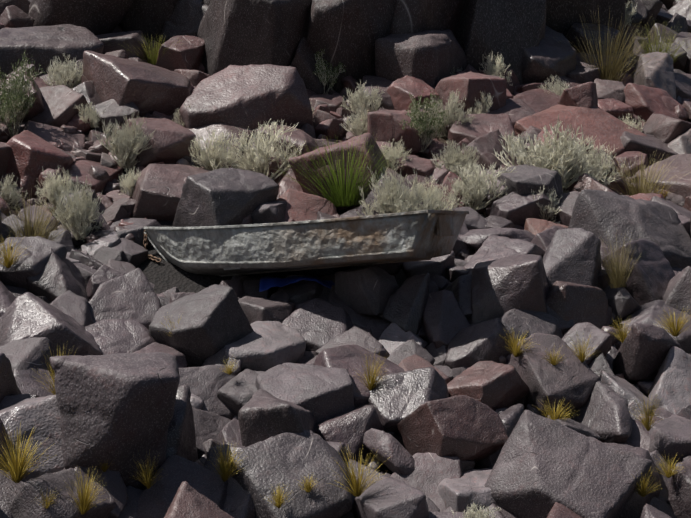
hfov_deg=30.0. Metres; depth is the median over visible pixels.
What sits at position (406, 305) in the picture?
support boulder
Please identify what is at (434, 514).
boulder
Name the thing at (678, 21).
cliff block
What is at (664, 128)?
boulder
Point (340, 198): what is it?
green grass
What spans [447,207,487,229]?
boulder
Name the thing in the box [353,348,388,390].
grass tuft
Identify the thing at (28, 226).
straw grass
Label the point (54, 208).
boulder
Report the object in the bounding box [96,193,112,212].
boulder
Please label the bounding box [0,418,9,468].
boulder
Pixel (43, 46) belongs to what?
boulder
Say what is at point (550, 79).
boulder
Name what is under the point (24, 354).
boulder
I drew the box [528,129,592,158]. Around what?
boulder
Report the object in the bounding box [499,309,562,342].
boulder
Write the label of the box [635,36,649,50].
cliff block
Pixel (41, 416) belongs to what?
boulder
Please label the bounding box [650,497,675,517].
boulder
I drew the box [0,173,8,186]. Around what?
boulder
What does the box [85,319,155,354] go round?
boulder
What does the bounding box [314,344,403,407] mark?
boulder
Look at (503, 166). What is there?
boulder
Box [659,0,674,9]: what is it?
cliff block
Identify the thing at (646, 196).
boulder
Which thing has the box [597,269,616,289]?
boulder
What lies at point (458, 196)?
boulder
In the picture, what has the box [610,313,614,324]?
boulder
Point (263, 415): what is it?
boulder
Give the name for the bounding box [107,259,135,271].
boulder
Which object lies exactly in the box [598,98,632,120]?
boulder
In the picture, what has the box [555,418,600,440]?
boulder
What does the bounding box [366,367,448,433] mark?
boulder
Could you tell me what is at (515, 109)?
boulder
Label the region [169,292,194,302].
boulder
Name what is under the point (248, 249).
skiff hull
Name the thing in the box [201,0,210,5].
boulder
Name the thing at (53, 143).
boulder
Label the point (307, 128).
boulder
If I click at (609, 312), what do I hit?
boulder
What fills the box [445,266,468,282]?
boulder
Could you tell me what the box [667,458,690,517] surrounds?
boulder
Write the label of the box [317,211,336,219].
boulder
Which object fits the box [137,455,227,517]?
boulder
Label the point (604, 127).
boulder
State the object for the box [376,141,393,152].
boulder
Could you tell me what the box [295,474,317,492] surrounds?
grass tuft
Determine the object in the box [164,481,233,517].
boulder
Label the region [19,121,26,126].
boulder
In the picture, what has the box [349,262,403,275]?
boulder
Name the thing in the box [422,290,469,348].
boulder
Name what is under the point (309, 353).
boulder
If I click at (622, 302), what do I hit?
boulder
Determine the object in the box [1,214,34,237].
boulder
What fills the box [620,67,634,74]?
boulder
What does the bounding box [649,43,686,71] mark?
cliff block
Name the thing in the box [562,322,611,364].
boulder
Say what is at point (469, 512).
dry shrub
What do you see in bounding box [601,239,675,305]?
boulder
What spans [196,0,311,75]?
boulder
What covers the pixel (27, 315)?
boulder
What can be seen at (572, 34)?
rock
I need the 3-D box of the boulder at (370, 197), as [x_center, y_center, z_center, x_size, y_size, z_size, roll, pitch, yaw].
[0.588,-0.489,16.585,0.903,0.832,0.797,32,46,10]
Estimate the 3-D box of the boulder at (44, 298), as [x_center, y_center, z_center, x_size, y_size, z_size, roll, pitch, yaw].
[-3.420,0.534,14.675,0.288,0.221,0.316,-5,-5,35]
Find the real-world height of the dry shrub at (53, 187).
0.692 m
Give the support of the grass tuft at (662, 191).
on the boulder
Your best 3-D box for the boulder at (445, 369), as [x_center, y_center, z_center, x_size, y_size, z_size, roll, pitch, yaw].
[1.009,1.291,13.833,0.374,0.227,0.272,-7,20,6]
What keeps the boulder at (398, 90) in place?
on the hillside ground at (163, 275)
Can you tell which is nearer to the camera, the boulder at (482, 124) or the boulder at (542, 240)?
the boulder at (542, 240)
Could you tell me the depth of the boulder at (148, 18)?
22.07 m
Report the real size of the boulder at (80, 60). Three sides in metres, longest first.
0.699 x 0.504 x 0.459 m
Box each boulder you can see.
[0,0,29,15]
[0,5,34,27]
[0,24,103,75]
[0,69,43,121]
[0,117,19,141]
[0,142,11,177]
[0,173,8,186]
[0,209,1,233]
[0,233,7,242]
[0,236,66,290]
[0,243,12,254]
[0,281,15,316]
[0,292,102,373]
[0,337,52,373]
[0,353,20,402]
[0,394,38,409]
[0,395,63,475]
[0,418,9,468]
[0,469,26,517]
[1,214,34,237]
[5,64,39,78]
[5,285,29,297]
[6,130,72,198]
[7,468,39,480]
[9,468,116,517]
[13,367,54,396]
[16,191,25,197]
[18,206,57,238]
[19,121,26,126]
[23,121,84,151]
[26,248,89,302]
[28,85,88,126]
[29,0,133,34]
[31,75,48,87]
[37,296,49,303]
[39,73,54,85]
[41,202,57,212]
[48,141,57,147]
[48,229,73,251]
[49,352,179,489]
[50,290,92,326]
[57,191,107,244]
[58,148,76,158]
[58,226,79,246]
[63,466,127,517]
[64,160,123,192]
[66,251,86,262]
[69,249,102,269]
[73,81,101,112]
[74,59,82,83]
[74,148,100,161]
[74,263,96,284]
[75,156,86,160]
[81,51,190,117]
[81,231,121,256]
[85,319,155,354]
[86,264,123,298]
[88,130,103,142]
[89,268,160,329]
[92,99,139,134]
[92,218,162,247]
[92,246,124,265]
[93,138,111,151]
[95,31,148,59]
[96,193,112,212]
[100,152,116,167]
[102,203,129,221]
[106,50,127,58]
[106,190,131,202]
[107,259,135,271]
[111,198,134,217]
[112,238,147,266]
[117,270,154,287]
[118,485,142,517]
[119,0,177,44]
[124,117,195,168]
[128,56,146,62]
[132,164,211,220]
[133,342,186,367]
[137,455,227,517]
[149,111,172,118]
[149,284,253,367]
[155,35,204,70]
[158,296,169,306]
[159,0,208,43]
[162,287,179,297]
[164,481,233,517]
[166,385,197,461]
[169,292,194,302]
[172,168,278,226]
[174,69,210,85]
[178,64,313,140]
[178,365,236,419]
[183,155,193,161]
[187,122,253,157]
[189,159,199,166]
[192,408,230,458]
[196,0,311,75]
[199,62,204,72]
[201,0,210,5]
[201,347,241,374]
[203,439,222,457]
[204,444,254,517]
[217,369,263,416]
[218,418,241,445]
[219,279,244,298]
[224,320,305,371]
[230,430,351,517]
[231,275,260,283]
[238,294,295,323]
[238,389,315,446]
[243,280,268,297]
[252,201,286,223]
[255,363,354,423]
[256,124,317,157]
[262,156,290,183]
[270,288,289,301]
[273,279,322,304]
[276,168,302,199]
[276,189,337,220]
[282,298,352,351]
[288,133,387,209]
[290,36,332,94]
[296,356,310,363]
[300,123,315,138]
[302,355,316,364]
[304,351,315,356]
[306,0,395,93]
[306,89,316,97]
[309,94,343,111]
[313,109,335,128]
[314,118,343,139]
[314,139,335,147]
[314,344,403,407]
[314,405,383,462]
[316,326,389,358]
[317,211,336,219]
[327,441,349,459]
[328,139,344,142]
[328,285,380,326]
[330,111,341,118]
[335,266,398,315]
[336,107,356,118]
[339,206,362,217]
[341,76,360,93]
[344,459,385,516]
[345,123,356,140]
[347,204,359,210]
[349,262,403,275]
[351,325,370,333]
[352,476,428,517]
[357,175,424,215]
[361,75,393,110]
[363,428,414,474]
[366,318,390,339]
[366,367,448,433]
[367,110,424,153]
[375,29,466,87]
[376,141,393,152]
[377,273,429,334]
[378,322,427,353]
[379,167,415,187]
[386,75,439,110]
[387,339,434,364]
[389,155,435,177]
[390,0,464,37]
[390,452,462,511]
[396,395,507,462]
[399,354,450,383]
[401,250,454,278]
[406,174,435,183]
[412,104,454,121]
[419,182,464,206]
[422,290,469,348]
[424,343,447,365]
[426,141,457,158]
[426,497,439,511]
[429,166,448,183]
[429,511,474,517]
[430,274,448,290]
[434,365,452,380]
[435,71,506,113]
[438,468,496,512]
[442,171,462,189]
[443,503,504,517]
[444,120,455,139]
[444,273,471,319]
[444,318,512,368]
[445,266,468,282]
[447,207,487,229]
[447,361,528,410]
[448,113,515,143]
[449,366,467,378]
[452,222,469,255]
[454,259,467,265]
[455,138,469,150]
[456,0,545,84]
[456,71,513,98]
[456,248,474,259]
[459,227,534,249]
[460,460,474,471]
[464,64,478,72]
[464,235,544,271]
[465,129,517,170]
[471,254,548,323]
[474,170,505,209]
[475,448,501,468]
[477,69,519,95]
[485,215,515,228]
[485,404,523,467]
[485,410,652,517]
[486,98,535,129]
[489,191,550,225]
[491,363,527,408]
[496,164,516,170]
[496,164,562,202]
[497,505,517,517]
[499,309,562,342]
[508,333,599,415]
[513,88,560,112]
[514,104,646,159]
[514,224,523,229]
[516,83,546,92]
[519,126,541,143]
[522,29,575,83]
[524,218,568,234]
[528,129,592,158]
[531,227,558,251]
[531,405,547,416]
[540,76,556,88]
[542,228,601,287]
[546,0,624,51]
[546,281,607,334]
[547,305,574,333]
[547,502,581,517]
[550,225,567,228]
[551,191,579,225]
[553,76,580,87]
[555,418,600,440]
[557,82,597,107]
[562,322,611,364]
[563,175,580,193]
[568,189,690,268]
[573,173,614,192]
[573,381,631,442]
[588,148,617,175]
[588,353,615,377]
[594,79,624,102]
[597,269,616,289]
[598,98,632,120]
[599,238,611,269]
[600,370,653,419]
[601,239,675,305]
[602,175,629,194]
[603,284,640,322]
[605,443,660,517]
[607,305,611,325]
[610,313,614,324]
[612,322,680,380]
[614,72,632,85]
[614,151,648,175]
[617,300,690,353]
[617,420,650,452]
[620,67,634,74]
[620,131,677,165]
[624,83,687,121]
[629,193,664,200]
[632,52,675,99]
[632,114,639,123]
[634,170,645,181]
[637,504,670,517]
[638,414,660,421]
[642,114,690,142]
[644,154,690,197]
[649,346,690,413]
[649,414,690,463]
[650,196,690,217]
[650,407,672,418]
[650,450,671,502]
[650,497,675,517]
[658,189,684,206]
[663,266,690,314]
[667,128,690,153]
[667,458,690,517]
[672,267,682,274]
[676,96,682,103]
[677,214,689,233]
[677,404,690,419]
[682,101,690,122]
[683,196,690,210]
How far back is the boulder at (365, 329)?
14.42 m
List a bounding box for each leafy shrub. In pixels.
[0,52,45,137]
[312,49,345,93]
[396,90,448,151]
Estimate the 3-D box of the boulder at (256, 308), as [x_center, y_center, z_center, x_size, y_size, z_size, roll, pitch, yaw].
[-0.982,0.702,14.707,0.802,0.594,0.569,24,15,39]
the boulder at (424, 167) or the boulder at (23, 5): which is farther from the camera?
the boulder at (23, 5)
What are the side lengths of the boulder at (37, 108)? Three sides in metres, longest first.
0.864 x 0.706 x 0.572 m
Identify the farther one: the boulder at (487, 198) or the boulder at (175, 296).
the boulder at (487, 198)
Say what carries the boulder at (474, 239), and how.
on the hillside ground at (163, 275)
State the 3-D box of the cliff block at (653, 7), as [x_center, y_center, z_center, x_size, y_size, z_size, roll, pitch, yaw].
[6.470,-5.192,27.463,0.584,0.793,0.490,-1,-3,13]
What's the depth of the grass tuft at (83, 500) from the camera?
10.63 m
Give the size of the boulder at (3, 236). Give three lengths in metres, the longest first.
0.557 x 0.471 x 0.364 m
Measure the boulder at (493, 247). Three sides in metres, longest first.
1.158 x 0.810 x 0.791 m
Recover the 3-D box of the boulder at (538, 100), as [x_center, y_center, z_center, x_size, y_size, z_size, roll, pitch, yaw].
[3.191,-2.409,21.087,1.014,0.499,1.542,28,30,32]
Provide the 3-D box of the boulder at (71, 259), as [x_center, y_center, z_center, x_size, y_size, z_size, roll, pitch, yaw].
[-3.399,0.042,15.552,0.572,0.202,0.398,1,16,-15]
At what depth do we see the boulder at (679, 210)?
17.82 m
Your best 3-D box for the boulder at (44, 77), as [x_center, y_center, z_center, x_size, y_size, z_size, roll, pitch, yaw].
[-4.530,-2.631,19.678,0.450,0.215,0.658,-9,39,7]
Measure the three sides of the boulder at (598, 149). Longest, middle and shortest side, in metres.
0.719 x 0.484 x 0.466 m
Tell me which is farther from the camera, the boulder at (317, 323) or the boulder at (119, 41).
the boulder at (119, 41)
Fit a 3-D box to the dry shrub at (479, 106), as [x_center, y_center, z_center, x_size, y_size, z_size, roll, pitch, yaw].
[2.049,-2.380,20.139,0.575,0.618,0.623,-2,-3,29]
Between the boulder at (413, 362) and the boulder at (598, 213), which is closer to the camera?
the boulder at (413, 362)
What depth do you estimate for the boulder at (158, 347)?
13.41 m
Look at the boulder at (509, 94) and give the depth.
20.92 m
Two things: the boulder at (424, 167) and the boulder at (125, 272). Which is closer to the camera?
the boulder at (125, 272)
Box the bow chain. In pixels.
[143,230,161,262]
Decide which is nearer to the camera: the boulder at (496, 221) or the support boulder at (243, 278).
the support boulder at (243, 278)
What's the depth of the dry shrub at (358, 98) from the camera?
19.97 m
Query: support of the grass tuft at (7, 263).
on the boulder at (32, 261)
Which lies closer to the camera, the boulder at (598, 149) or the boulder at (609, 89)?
the boulder at (598, 149)
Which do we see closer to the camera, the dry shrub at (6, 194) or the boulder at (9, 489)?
the boulder at (9, 489)
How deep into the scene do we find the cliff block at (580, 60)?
22.75 m
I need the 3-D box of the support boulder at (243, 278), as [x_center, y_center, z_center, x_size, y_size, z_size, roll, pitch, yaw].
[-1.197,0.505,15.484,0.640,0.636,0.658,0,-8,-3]
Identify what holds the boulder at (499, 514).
on the hillside ground at (163, 275)
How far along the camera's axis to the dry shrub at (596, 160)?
18.72 m
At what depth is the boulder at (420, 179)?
17.57 m
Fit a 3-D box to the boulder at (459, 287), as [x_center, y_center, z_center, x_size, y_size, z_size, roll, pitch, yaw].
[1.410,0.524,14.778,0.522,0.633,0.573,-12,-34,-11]
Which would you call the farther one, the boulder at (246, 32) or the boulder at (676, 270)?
the boulder at (246, 32)
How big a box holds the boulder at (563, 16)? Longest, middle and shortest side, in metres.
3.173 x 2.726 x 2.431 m
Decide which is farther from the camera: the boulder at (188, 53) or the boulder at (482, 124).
the boulder at (188, 53)
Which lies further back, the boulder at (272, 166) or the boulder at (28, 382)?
the boulder at (272, 166)
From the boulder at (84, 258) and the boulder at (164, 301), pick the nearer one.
the boulder at (164, 301)
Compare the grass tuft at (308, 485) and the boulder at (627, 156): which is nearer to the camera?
the grass tuft at (308, 485)
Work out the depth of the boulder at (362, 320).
14.62 m
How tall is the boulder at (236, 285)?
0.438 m
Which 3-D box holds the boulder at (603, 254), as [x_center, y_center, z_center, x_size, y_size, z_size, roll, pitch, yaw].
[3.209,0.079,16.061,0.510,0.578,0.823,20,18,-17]
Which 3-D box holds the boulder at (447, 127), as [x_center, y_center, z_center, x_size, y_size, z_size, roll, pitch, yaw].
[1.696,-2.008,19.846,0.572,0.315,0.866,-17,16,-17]
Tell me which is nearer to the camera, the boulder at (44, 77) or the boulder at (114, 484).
the boulder at (114, 484)
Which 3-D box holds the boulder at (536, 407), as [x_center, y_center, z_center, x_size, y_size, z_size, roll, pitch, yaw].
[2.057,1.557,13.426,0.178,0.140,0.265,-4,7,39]
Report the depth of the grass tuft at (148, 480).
11.16 m
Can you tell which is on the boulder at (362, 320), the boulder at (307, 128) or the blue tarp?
the blue tarp
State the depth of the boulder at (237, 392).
13.05 m
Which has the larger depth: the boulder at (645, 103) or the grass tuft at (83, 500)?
the boulder at (645, 103)
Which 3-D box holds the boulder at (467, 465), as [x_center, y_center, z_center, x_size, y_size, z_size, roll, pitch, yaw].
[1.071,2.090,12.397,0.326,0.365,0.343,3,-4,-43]
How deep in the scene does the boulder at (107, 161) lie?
17.63 m
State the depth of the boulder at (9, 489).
10.78 m
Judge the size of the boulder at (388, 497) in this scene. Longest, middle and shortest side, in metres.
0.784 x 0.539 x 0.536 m
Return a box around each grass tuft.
[0,236,26,267]
[0,423,55,482]
[33,341,75,394]
[35,487,57,508]
[66,467,105,513]
[98,458,113,471]
[133,451,167,488]
[208,441,245,481]
[221,359,236,374]
[263,485,291,507]
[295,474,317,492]
[327,443,389,496]
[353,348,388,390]
[502,328,539,356]
[538,399,570,419]
[543,346,563,364]
[565,334,600,361]
[609,315,631,343]
[629,391,663,430]
[633,468,661,496]
[651,185,668,196]
[652,455,682,477]
[656,307,690,336]
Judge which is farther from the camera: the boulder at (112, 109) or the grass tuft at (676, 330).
the boulder at (112, 109)
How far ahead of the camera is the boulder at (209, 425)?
12.72 m
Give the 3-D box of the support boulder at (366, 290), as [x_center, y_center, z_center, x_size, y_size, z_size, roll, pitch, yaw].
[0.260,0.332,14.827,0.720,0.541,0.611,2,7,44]
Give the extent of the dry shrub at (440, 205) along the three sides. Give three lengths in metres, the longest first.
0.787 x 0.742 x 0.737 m
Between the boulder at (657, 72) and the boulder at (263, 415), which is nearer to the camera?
the boulder at (263, 415)
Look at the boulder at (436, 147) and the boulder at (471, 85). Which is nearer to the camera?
the boulder at (436, 147)
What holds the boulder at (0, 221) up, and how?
on the hillside ground at (163, 275)
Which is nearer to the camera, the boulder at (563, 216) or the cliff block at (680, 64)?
the boulder at (563, 216)
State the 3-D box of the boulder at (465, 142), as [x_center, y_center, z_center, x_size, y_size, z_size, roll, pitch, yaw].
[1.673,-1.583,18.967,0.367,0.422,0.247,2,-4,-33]
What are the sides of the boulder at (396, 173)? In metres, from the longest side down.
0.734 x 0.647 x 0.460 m
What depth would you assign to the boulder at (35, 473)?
11.00 m
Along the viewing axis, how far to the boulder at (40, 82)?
19.30 m
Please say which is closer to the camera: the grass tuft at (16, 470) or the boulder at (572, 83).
the grass tuft at (16, 470)
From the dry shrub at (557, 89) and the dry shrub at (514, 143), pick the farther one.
the dry shrub at (557, 89)
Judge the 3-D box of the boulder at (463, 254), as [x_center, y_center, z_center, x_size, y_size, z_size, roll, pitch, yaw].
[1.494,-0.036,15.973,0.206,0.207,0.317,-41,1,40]
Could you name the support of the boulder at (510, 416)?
on the hillside ground at (163, 275)
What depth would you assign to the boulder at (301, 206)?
16.66 m
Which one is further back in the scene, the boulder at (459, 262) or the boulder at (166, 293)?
the boulder at (459, 262)
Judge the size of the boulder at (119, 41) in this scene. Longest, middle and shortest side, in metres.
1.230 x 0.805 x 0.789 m
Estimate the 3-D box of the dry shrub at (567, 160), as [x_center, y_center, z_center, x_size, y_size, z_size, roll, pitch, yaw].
[2.897,-1.326,18.145,1.675,1.256,1.570,7,-7,-26]
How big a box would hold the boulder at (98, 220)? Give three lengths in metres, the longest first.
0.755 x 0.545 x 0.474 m
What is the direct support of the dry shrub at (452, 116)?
on the hillside ground at (163, 275)
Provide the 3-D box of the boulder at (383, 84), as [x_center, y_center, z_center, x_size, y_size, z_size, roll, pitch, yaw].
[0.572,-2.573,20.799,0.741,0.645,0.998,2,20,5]
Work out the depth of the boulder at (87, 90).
18.93 m
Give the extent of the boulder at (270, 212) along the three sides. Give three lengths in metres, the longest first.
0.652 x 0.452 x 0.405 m
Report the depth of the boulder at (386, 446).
12.18 m
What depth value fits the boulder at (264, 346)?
13.67 m
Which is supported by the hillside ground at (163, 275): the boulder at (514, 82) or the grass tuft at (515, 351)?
the boulder at (514, 82)
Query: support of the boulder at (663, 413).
on the hillside ground at (163, 275)
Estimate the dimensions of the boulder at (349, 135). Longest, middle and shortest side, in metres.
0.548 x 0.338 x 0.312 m
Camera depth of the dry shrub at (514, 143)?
18.64 m
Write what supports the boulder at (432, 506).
on the hillside ground at (163, 275)
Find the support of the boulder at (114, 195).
on the hillside ground at (163, 275)
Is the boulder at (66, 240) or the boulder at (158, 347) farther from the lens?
the boulder at (66, 240)
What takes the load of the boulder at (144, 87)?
on the hillside ground at (163, 275)
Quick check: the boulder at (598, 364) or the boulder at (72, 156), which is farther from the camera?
the boulder at (72, 156)
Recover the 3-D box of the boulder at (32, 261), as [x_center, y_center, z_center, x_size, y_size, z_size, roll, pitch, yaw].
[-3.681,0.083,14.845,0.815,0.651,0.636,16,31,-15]
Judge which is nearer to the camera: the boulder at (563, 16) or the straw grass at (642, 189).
the straw grass at (642, 189)
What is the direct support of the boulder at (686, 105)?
on the hillside ground at (163, 275)
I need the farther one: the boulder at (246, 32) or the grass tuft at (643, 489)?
the boulder at (246, 32)
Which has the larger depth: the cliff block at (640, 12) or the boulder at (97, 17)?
the cliff block at (640, 12)
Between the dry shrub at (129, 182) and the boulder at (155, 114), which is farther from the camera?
the boulder at (155, 114)
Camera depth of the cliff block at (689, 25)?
27.85 m
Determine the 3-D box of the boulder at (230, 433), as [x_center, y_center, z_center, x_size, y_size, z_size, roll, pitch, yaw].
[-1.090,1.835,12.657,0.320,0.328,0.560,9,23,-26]
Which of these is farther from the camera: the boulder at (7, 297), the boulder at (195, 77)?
the boulder at (195, 77)
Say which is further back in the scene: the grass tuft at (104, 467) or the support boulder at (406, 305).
the support boulder at (406, 305)
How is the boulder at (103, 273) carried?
on the hillside ground at (163, 275)
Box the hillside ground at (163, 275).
[5,21,649,474]
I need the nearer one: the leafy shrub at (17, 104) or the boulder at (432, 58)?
the leafy shrub at (17, 104)
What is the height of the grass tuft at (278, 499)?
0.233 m
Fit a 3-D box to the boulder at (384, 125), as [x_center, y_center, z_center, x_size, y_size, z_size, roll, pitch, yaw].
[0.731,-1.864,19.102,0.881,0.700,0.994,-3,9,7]
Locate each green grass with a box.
[128,36,182,64]
[275,136,402,206]
[632,20,690,62]
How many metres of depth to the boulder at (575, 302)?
14.55 m
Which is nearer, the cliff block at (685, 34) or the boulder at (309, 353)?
the boulder at (309, 353)
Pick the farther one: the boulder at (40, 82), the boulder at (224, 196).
the boulder at (40, 82)
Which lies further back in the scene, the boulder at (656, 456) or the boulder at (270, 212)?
the boulder at (270, 212)
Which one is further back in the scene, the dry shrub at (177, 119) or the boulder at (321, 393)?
the dry shrub at (177, 119)
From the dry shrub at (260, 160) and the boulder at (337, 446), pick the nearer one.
the boulder at (337, 446)
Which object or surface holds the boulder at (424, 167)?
on the hillside ground at (163, 275)
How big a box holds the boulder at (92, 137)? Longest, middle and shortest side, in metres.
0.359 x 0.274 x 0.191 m
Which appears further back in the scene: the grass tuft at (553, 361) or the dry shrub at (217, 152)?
the dry shrub at (217, 152)
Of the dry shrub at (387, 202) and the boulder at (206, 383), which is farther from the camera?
the dry shrub at (387, 202)
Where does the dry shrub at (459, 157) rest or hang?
on the hillside ground at (163, 275)
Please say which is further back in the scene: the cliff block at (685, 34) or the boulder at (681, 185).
the cliff block at (685, 34)
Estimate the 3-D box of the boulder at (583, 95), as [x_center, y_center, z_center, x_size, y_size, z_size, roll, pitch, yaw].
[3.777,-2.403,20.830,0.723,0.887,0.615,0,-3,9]
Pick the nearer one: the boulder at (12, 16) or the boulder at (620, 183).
the boulder at (620, 183)
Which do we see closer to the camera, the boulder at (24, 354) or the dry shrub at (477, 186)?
the boulder at (24, 354)
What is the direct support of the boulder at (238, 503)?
on the hillside ground at (163, 275)
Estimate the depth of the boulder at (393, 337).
14.23 m
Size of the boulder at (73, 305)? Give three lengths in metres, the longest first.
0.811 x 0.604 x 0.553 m
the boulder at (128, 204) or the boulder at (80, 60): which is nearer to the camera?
the boulder at (128, 204)
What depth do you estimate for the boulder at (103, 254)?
15.61 m
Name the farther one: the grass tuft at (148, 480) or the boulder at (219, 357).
the boulder at (219, 357)
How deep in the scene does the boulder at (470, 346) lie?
13.92 m
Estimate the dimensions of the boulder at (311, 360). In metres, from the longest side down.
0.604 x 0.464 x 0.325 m
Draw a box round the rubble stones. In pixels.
[0,51,688,517]
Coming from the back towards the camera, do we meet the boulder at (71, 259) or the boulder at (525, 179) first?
the boulder at (525, 179)
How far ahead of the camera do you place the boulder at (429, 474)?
12.08 m
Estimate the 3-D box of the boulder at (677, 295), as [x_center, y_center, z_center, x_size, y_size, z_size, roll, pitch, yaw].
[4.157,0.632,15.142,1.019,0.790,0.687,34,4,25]
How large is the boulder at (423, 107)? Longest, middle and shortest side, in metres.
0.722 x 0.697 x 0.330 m
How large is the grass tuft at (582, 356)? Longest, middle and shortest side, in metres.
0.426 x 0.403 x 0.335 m
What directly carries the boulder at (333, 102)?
on the hillside ground at (163, 275)
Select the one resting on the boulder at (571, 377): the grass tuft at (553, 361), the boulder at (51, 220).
the grass tuft at (553, 361)
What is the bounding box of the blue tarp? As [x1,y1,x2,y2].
[259,275,334,291]
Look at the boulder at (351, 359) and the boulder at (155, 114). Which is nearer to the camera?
the boulder at (351, 359)
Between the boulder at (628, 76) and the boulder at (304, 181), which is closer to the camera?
the boulder at (304, 181)
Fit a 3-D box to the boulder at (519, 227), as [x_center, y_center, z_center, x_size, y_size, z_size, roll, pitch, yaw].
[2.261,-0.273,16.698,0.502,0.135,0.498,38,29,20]
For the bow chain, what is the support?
attached to the skiff hull
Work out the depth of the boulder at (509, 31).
21.81 m
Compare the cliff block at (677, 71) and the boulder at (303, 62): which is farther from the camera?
the cliff block at (677, 71)
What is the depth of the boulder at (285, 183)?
17.17 m
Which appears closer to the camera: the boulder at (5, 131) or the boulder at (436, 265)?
the boulder at (436, 265)
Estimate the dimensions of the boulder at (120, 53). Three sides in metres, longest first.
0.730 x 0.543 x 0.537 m
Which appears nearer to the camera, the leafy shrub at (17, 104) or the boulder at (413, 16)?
the leafy shrub at (17, 104)
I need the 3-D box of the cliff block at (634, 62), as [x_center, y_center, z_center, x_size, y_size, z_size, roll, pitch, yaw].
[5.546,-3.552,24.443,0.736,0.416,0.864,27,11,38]
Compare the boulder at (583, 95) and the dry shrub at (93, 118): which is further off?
the boulder at (583, 95)
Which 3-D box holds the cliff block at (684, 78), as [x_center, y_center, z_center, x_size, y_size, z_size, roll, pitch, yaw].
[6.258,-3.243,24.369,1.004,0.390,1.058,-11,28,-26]
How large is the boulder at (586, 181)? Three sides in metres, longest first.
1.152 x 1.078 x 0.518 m
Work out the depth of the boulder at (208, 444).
12.44 m
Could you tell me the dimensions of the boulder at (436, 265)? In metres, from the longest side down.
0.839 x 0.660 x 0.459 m
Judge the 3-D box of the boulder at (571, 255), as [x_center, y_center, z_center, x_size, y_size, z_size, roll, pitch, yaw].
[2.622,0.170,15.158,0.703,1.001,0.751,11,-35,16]
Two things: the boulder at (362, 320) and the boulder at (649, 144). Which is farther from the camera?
the boulder at (649, 144)
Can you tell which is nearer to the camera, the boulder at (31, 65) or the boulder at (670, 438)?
the boulder at (670, 438)
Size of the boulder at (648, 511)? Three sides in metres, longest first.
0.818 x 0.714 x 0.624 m
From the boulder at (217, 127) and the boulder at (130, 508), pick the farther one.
the boulder at (217, 127)
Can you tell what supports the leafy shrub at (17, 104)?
on the boulder at (5, 131)
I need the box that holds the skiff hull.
[143,210,468,276]
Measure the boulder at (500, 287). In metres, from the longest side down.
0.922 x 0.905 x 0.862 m
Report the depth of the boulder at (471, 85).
20.13 m
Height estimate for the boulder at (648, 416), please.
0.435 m
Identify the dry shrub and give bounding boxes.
[0,174,27,209]
[34,167,80,207]
[42,53,82,88]
[46,176,108,239]
[74,101,102,129]
[92,111,155,168]
[118,166,140,196]
[172,104,189,126]
[189,129,241,169]
[208,119,305,179]
[341,82,384,115]
[341,105,369,135]
[354,166,444,216]
[378,139,411,170]
[416,176,458,210]
[429,89,477,139]
[430,140,478,176]
[441,160,517,209]
[451,503,502,517]
[460,91,493,113]
[479,51,512,85]
[493,115,620,192]
[504,132,524,158]
[531,185,563,222]
[538,74,568,94]
[578,134,624,185]
[619,113,645,133]
[625,0,635,26]
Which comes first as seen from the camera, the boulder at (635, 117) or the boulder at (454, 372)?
the boulder at (454, 372)
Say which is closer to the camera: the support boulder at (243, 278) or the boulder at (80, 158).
the support boulder at (243, 278)
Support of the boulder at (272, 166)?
on the hillside ground at (163, 275)
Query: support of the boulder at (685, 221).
on the hillside ground at (163, 275)
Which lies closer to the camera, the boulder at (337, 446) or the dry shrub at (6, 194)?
the boulder at (337, 446)
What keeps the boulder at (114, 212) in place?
on the hillside ground at (163, 275)
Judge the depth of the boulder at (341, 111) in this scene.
20.03 m
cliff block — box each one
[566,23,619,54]
[568,66,600,83]
[576,53,620,77]
[609,50,630,68]
[624,33,634,58]
[627,0,646,23]
[631,59,637,65]
[633,40,645,59]
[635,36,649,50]
[640,0,662,29]
[646,23,686,45]
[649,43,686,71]
[654,12,672,25]
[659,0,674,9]
[666,13,687,33]
[667,0,690,19]
[674,37,690,73]
[674,69,685,73]
[674,73,690,85]
[675,80,690,98]
[679,32,690,37]
[687,20,690,32]
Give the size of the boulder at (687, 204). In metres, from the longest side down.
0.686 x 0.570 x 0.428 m
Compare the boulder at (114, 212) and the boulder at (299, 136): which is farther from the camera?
the boulder at (299, 136)
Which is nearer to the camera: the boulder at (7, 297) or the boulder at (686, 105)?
the boulder at (7, 297)
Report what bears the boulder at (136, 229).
on the hillside ground at (163, 275)
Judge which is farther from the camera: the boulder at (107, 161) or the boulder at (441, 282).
the boulder at (107, 161)
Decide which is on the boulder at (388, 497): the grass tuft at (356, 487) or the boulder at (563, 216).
the grass tuft at (356, 487)
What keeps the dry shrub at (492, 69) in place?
on the hillside ground at (163, 275)
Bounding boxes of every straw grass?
[0,187,74,241]
[557,11,671,82]
[595,230,645,287]
[603,154,690,195]
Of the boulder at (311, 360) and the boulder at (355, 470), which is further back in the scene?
the boulder at (311, 360)
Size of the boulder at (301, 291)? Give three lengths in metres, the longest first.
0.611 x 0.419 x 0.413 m
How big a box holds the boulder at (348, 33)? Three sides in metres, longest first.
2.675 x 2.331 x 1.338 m
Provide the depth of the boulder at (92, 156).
17.79 m
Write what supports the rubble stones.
on the hillside ground at (163, 275)
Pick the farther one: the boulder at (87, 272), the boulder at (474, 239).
the boulder at (474, 239)
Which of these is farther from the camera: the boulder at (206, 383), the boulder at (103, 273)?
the boulder at (103, 273)
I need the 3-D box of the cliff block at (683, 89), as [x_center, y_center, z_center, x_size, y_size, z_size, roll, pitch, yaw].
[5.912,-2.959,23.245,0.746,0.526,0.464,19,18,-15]
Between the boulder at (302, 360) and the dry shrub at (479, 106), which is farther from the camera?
the dry shrub at (479, 106)

